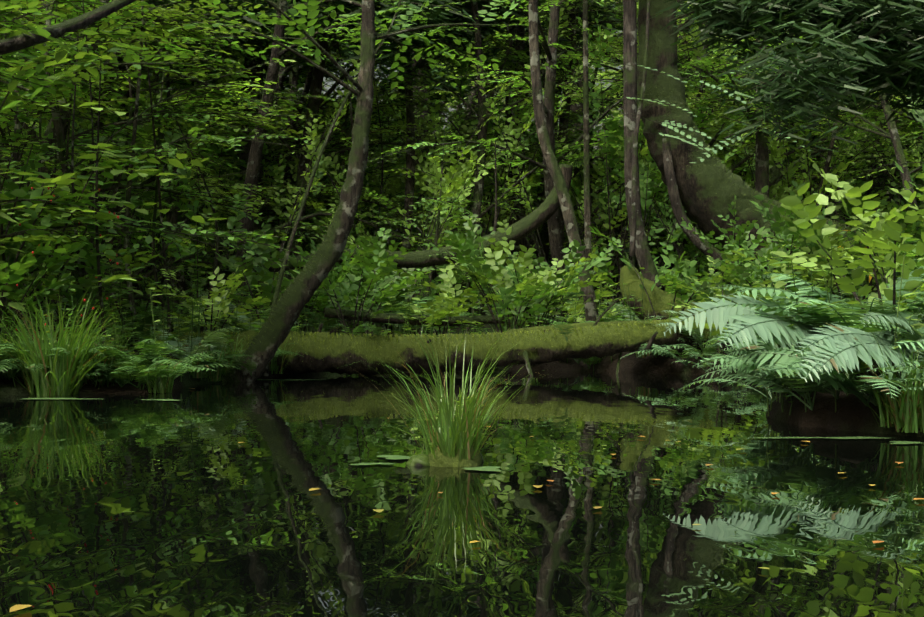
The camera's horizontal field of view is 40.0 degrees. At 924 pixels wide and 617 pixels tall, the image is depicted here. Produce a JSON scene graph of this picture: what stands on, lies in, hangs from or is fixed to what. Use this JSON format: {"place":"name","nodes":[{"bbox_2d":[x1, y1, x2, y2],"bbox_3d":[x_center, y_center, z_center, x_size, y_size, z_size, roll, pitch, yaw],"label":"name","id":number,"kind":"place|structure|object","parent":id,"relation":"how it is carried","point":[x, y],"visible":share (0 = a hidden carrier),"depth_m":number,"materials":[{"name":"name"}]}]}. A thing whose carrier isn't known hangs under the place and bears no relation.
{"place":"outdoors","nodes":[
{"label":"outdoors","id":0,"kind":"place"},
{"bbox_2d":[0,370,923,616],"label":"water","id":1,"kind":"structure","parent":0,"point":[186,504],"depth_m":3.10,"materials":[{"name":"black liquid"}]},
{"bbox_2d":[406,453,484,465],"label":"rocks","id":2,"kind":"object","parent":1,"relation":"in","point":[419,460],"visible":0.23,"depth_m":3.94,"materials":[{"name":"green stone"}]},
{"bbox_2d":[428,442,481,466],"bbox_3d":[-0.032,0.515,4.000,0.230,0.191,0.188,0,0,-1],"label":"hummock","id":3,"kind":"object","parent":1,"relation":"in","point":[440,460],"visible":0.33,"depth_m":3.93,"materials":[{"name":"green plant"}]},
{"bbox_2d":[0,284,923,459],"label":"grass","id":4,"kind":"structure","parent":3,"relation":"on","point":[61,377],"depth_m":5.02,"materials":[{"name":"green plant"}]},
{"bbox_2d":[10,388,923,611],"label":"floating leaves","id":5,"kind":"object","parent":1,"relation":"on","point":[16,607],"visible":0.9,"depth_m":3.04,"materials":[{"name":"plant"}]},
{"bbox_2d":[22,379,919,470],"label":"lily pads","id":6,"kind":"object","parent":1,"relation":"on","point":[484,468],"visible":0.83,"depth_m":4.63,"materials":[{"name":"green plant"}]},
{"bbox_2d":[0,144,923,436],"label":"ground","id":7,"kind":"structure","parent":0,"point":[852,414],"depth_m":8.71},
{"bbox_2d":[16,187,118,332],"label":"berries","id":8,"kind":"object","parent":7,"relation":"on","point":[117,263],"visible":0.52,"depth_m":7.92,"materials":[{"name":"plant"}]},
{"bbox_2d":[0,0,923,375],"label":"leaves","id":9,"kind":"object","parent":7,"relation":"on","point":[554,240],"visible":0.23,"depth_m":14.18,"materials":[{"name":"green plant"}]},
{"bbox_2d":[0,0,923,381],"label":"tree trunks","id":10,"kind":"object","parent":7,"relation":"on","point":[342,220],"visible":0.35,"depth_m":10.66,"materials":[{"name":"plant"}]},
{"bbox_2d":[0,0,923,309],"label":"leaves","id":11,"kind":"object","parent":7,"relation":"on","point":[776,158],"visible":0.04,"depth_m":16.69,"materials":[{"name":"green plant"}]},
{"bbox_2d":[0,186,923,453],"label":"ferns","id":12,"kind":"object","parent":7,"relation":"on","point":[807,395],"visible":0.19,"depth_m":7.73,"materials":[{"name":"green plant"}]},
{"bbox_2d":[0,0,923,444],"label":"leaves","id":13,"kind":"object","parent":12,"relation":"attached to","point":[798,218],"visible":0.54,"depth_m":11.28,"materials":[{"name":"green plant"}]},
{"bbox_2d":[3,0,923,187],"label":"tree foliage","id":14,"kind":"object","parent":7,"relation":"on","point":[894,55],"visible":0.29,"depth_m":8.39,"materials":[{"name":"green plant"}]},
{"bbox_2d":[132,0,863,325],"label":"mossy standing trunks","id":15,"kind":"object","parent":7,"relation":"on","point":[704,204],"visible":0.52,"depth_m":13.23,"materials":[{"name":"green plant"}]},
{"bbox_2d":[157,265,858,374],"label":"mossy trunks","id":16,"kind":"object","parent":7,"relation":"on","point":[336,360],"visible":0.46,"depth_m":10.05,"materials":[{"name":"green plant"}]},
{"bbox_2d":[156,86,862,381],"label":"moss tufts","id":17,"kind":"object","parent":7,"relation":"on","point":[498,332],"visible":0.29,"depth_m":10.06,"materials":[{"name":"green plant"}]},
{"bbox_2d":[286,30,693,167],"label":"sky","id":18,"kind":"structure","parent":0,"point":[324,80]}
]}

